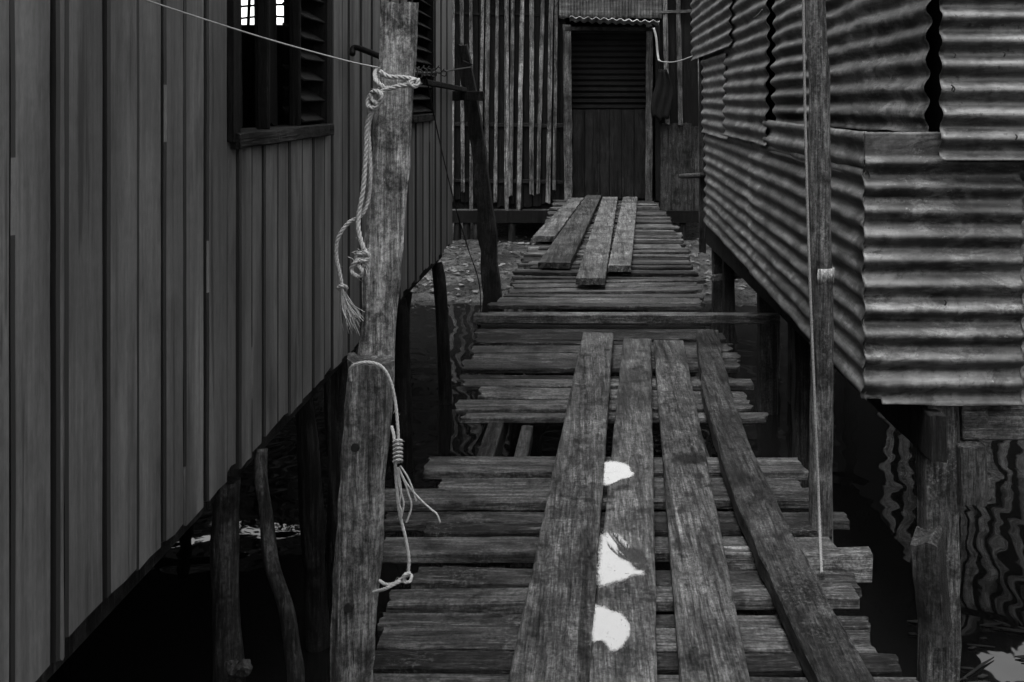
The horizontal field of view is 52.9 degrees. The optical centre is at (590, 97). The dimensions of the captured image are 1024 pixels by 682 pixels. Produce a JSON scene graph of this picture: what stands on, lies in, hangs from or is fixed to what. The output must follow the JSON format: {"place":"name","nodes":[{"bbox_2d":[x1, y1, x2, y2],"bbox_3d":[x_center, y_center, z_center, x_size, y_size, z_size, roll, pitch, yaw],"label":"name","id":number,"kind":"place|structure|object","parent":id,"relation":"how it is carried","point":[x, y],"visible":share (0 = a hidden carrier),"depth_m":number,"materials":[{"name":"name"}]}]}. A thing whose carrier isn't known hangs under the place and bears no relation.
{"place":"outdoors","nodes":[
{"label":"outdoors","id":0,"kind":"place"},
{"bbox_2d":[241,0,283,24],"label":"sky","id":1,"kind":"structure","parent":0,"point":[279,9],"materials":[{"name":"white"}]},
{"bbox_2d":[46,300,1023,681],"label":"water","id":2,"kind":"structure","parent":0,"point":[154,624],"depth_m":4.45,"materials":[{"name":"black liquid"}]},
{"bbox_2d":[452,44,503,374],"bbox_3d":[-0.791,0.840,6.967,0.428,2.429,0.266,0,0,0],"label":"leaning post","id":3,"kind":"object","parent":2,"relation":"in","point":[471,98],"visible":0.72,"depth_m":6.96,"materials":[{"name":"grey wood"}]},
{"bbox_2d":[421,79,466,91],"bbox_3d":[-0.842,-0.067,6.022,0.034,0.057,1.651,0,0,0],"label":"wooden rod","id":4,"kind":"object","parent":3,"relation":"attached to","point":[437,84],"visible":0.97,"depth_m":5.76,"materials":[{"name":"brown wood"}]},
{"bbox_2d":[426,78,480,374],"bbox_3d":[-0.799,0.901,6.001,0.065,1.999,2.004,0,0,2],"label":"wire","id":5,"kind":"object","parent":3,"relation":"attached to","point":[451,190],"visible":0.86,"depth_m":6.03,"materials":[{"name":"black metal"}]},
{"bbox_2d":[907,619,1023,681],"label":"floating debris","id":6,"kind":"object","parent":2,"relation":"on","point":[973,646],"visible":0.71,"depth_m":3.58,"materials":[{"name":"grey plant"}]},
{"bbox_2d":[411,208,756,302],"bbox_3d":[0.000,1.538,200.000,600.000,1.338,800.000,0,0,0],"label":"ground","id":7,"kind":"structure","parent":0,"point":[423,293],"depth_m":11.14,"materials":[{"name":"grey soil"}]},
{"bbox_2d":[0,0,451,681],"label":"board house","id":8,"kind":"structure","parent":7,"relation":"on","point":[178,210],"depth_m":2.21,"materials":[{"name":"grey wood"}]},
{"bbox_2d":[227,0,333,148],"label":"window","id":9,"kind":"structure","parent":8,"relation":"in","point":[306,86],"depth_m":3.20,"materials":[{"name":"grey wood"}]},
{"bbox_2d":[407,0,435,123],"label":"window","id":10,"kind":"structure","parent":8,"relation":"in","point":[422,111],"depth_m":5.81,"materials":[{"name":"grey wood"}]},
{"bbox_2d":[253,448,304,681],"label":"branch pole","id":11,"kind":"object","parent":7,"relation":"on","point":[295,668],"visible":1,"depth_m":2.72,"materials":[{"name":"grey wood"}]},
{"bbox_2d":[452,0,698,242],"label":"slatted house","id":12,"kind":"structure","parent":7,"relation":"on","point":[567,87],"depth_m":13.03,"materials":[{"name":"grey wood"}]},
{"bbox_2d":[563,16,658,202],"bbox_3d":[0.252,-0.160,13.147,1.209,3.080,0.906,0,0,0],"label":"doorway","id":13,"kind":"structure","parent":12,"relation":"in","point":[608,64],"depth_m":13.12,"materials":[{"name":"grey wood"}]},
{"bbox_2d":[651,69,673,120],"bbox_3d":[0.897,-0.034,12.840,0.288,0.648,0.064,0,0,0],"label":"hanging cloth","id":14,"kind":"object","parent":12,"relation":"hanging from","point":[662,100],"visible":1,"depth_m":12.84,"materials":[{"name":"grey fabric"}]},
{"bbox_2d":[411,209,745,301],"bbox_3d":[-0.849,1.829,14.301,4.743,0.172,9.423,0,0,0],"label":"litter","id":15,"kind":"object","parent":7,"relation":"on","point":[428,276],"visible":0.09,"depth_m":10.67,"materials":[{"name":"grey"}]},
{"bbox_2d":[455,200,767,511],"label":"boardwalk","id":16,"kind":"structure","parent":7,"relation":"on","point":[513,353],"depth_m":5.69,"materials":[{"name":"grey wood"}]},
{"bbox_2d":[533,198,583,241],"bbox_3d":[-0.292,1.264,10.953,0.202,0.054,3.556,0,0,4],"label":"loose plank","id":17,"kind":"object","parent":16,"relation":"on","point":[551,228],"visible":0.9,"depth_m":10.18,"materials":[{"name":"grey wood"}]},
{"bbox_2d":[538,195,600,268],"bbox_3d":[-0.104,1.267,10.855,0.247,0.048,6.246,0,0,3],"label":"loose plank","id":18,"kind":"object","parent":16,"relation":"on","point":[562,250],"visible":0.88,"depth_m":9.08,"materials":[{"name":"grey wood"}]},
{"bbox_2d":[576,197,617,284],"bbox_3d":[0.124,1.267,9.972,0.206,0.048,5.834,0,0,2],"label":"loose plank","id":19,"kind":"object","parent":16,"relation":"on","point":[593,265],"visible":1,"depth_m":8.52,"materials":[{"name":"grey wood"}]},
{"bbox_2d":[608,197,636,271],"bbox_3d":[0.355,1.258,10.164,0.183,0.048,5.260,0,0,3],"label":"loose plank","id":20,"kind":"object","parent":16,"relation":"on","point":[620,259],"visible":1,"depth_m":8.96,"materials":[{"name":"grey wood"}]},
{"bbox_2d":[473,312,779,323],"bbox_3d":[0.208,1.267,5.894,1.758,0.057,0.082,0,0,1],"label":"cross timber","id":21,"kind":"object","parent":16,"relation":"on","point":[611,318],"visible":0.99,"depth_m":5.86,"materials":[{"name":"grey wood"}]},
{"bbox_2d":[373,425,918,681],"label":"boardwalk","id":22,"kind":"structure","parent":7,"relation":"on","point":[456,616],"depth_m":2.83,"materials":[{"name":"grey wood"}]},
{"bbox_2d":[330,0,418,681],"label":"wooden post","id":23,"kind":"object","parent":22,"relation":"attached to","point":[359,542],"visible":0.94,"depth_m":2.11,"materials":[{"name":"grey wood"}]},
{"bbox_2d":[145,0,379,68],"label":"wire","id":24,"kind":"object","parent":23,"relation":"attached to","point":[260,36],"visible":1,"depth_m":1.99,"materials":[{"name":"grey metal"}]},
{"bbox_2d":[334,68,422,335],"bbox_3d":[-0.437,0.211,2.146,0.179,0.554,0.158,0,0,0],"label":"rope","id":25,"kind":"object","parent":23,"relation":"attached to","point":[346,308],"visible":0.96,"depth_m":2.09,"materials":[{"name":"grey fabric"}]},
{"bbox_2d":[348,360,440,593],"bbox_3d":[-0.386,0.753,2.027,0.188,0.474,0.051,0,0,7],"label":"rope","id":26,"kind":"object","parent":23,"relation":"hanging from","point":[397,449],"visible":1,"depth_m":2.01,"materials":[{"name":"grey fabric"}]},
{"bbox_2d":[415,65,470,78],"bbox_3d":[-0.642,-0.132,4.572,0.086,0.158,4.668,0,0,-5],"label":"wire","id":27,"kind":"object","parent":23,"relation":"attached to","point":[421,73],"visible":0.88,"depth_m":3.50,"materials":[{"name":"black metal"}]},
{"bbox_2d":[508,332,613,681],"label":"loose plank","id":28,"kind":"object","parent":22,"relation":"on","point":[554,642],"visible":0.97,"depth_m":2.87,"materials":[{"name":"grey wood"}]},
{"bbox_2d":[589,338,656,681],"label":"loose plank","id":29,"kind":"object","parent":22,"relation":"on","point":[629,519],"visible":0.94,"depth_m":3.04,"materials":[{"name":"grey wood"}]},
{"bbox_2d":[592,605,629,650],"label":"puddle","id":30,"kind":"object","parent":29,"relation":"on","point":[605,620],"visible":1,"depth_m":2.42,"materials":[{"name":"white liquid"}]},
{"bbox_2d":[603,461,633,484],"bbox_3d":[0.096,1.253,3.421,0.124,0.001,0.284,0,0,0],"label":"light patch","id":31,"kind":"object","parent":29,"relation":"on","point":[623,469],"visible":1,"depth_m":3.42,"materials":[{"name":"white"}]},
{"bbox_2d":[598,533,648,585],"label":"puddle","id":32,"kind":"object","parent":29,"relation":"on","point":[631,556],"visible":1,"depth_m":2.77,"materials":[{"name":"white liquid"}]},
{"bbox_2d":[654,340,749,681],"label":"loose plank","id":33,"kind":"object","parent":22,"relation":"on","point":[709,644],"visible":1,"depth_m":2.88,"materials":[{"name":"grey wood"}]},
{"bbox_2d":[697,329,875,681],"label":"loose plank","id":34,"kind":"object","parent":22,"relation":"on","point":[824,648],"visible":1,"depth_m":2.82,"materials":[{"name":"grey wood"}]},
{"bbox_2d":[805,0,833,609],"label":"round pole","id":35,"kind":"object","parent":22,"relation":"attached to","point":[819,190],"visible":0.81,"depth_m":3.08,"materials":[{"name":"grey wood"}]},
{"bbox_2d":[801,0,822,573],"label":"rope","id":36,"kind":"object","parent":35,"relation":"attached to","point":[809,283],"visible":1,"depth_m":3.00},
{"bbox_2d":[679,0,1023,681],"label":"corrugated house","id":37,"kind":"structure","parent":7,"relation":"on","point":[927,158],"depth_m":3.19,"materials":[{"name":"metal"}]},
{"bbox_2d":[653,10,761,62],"bbox_3d":[0.889,-0.619,8.765,0.196,0.490,7.728,0,0,0],"label":"cable","id":38,"kind":"object","parent":37,"relation":"attached to","point":[656,41],"visible":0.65,"depth_m":12.59,"materials":[{"name":"metal"}]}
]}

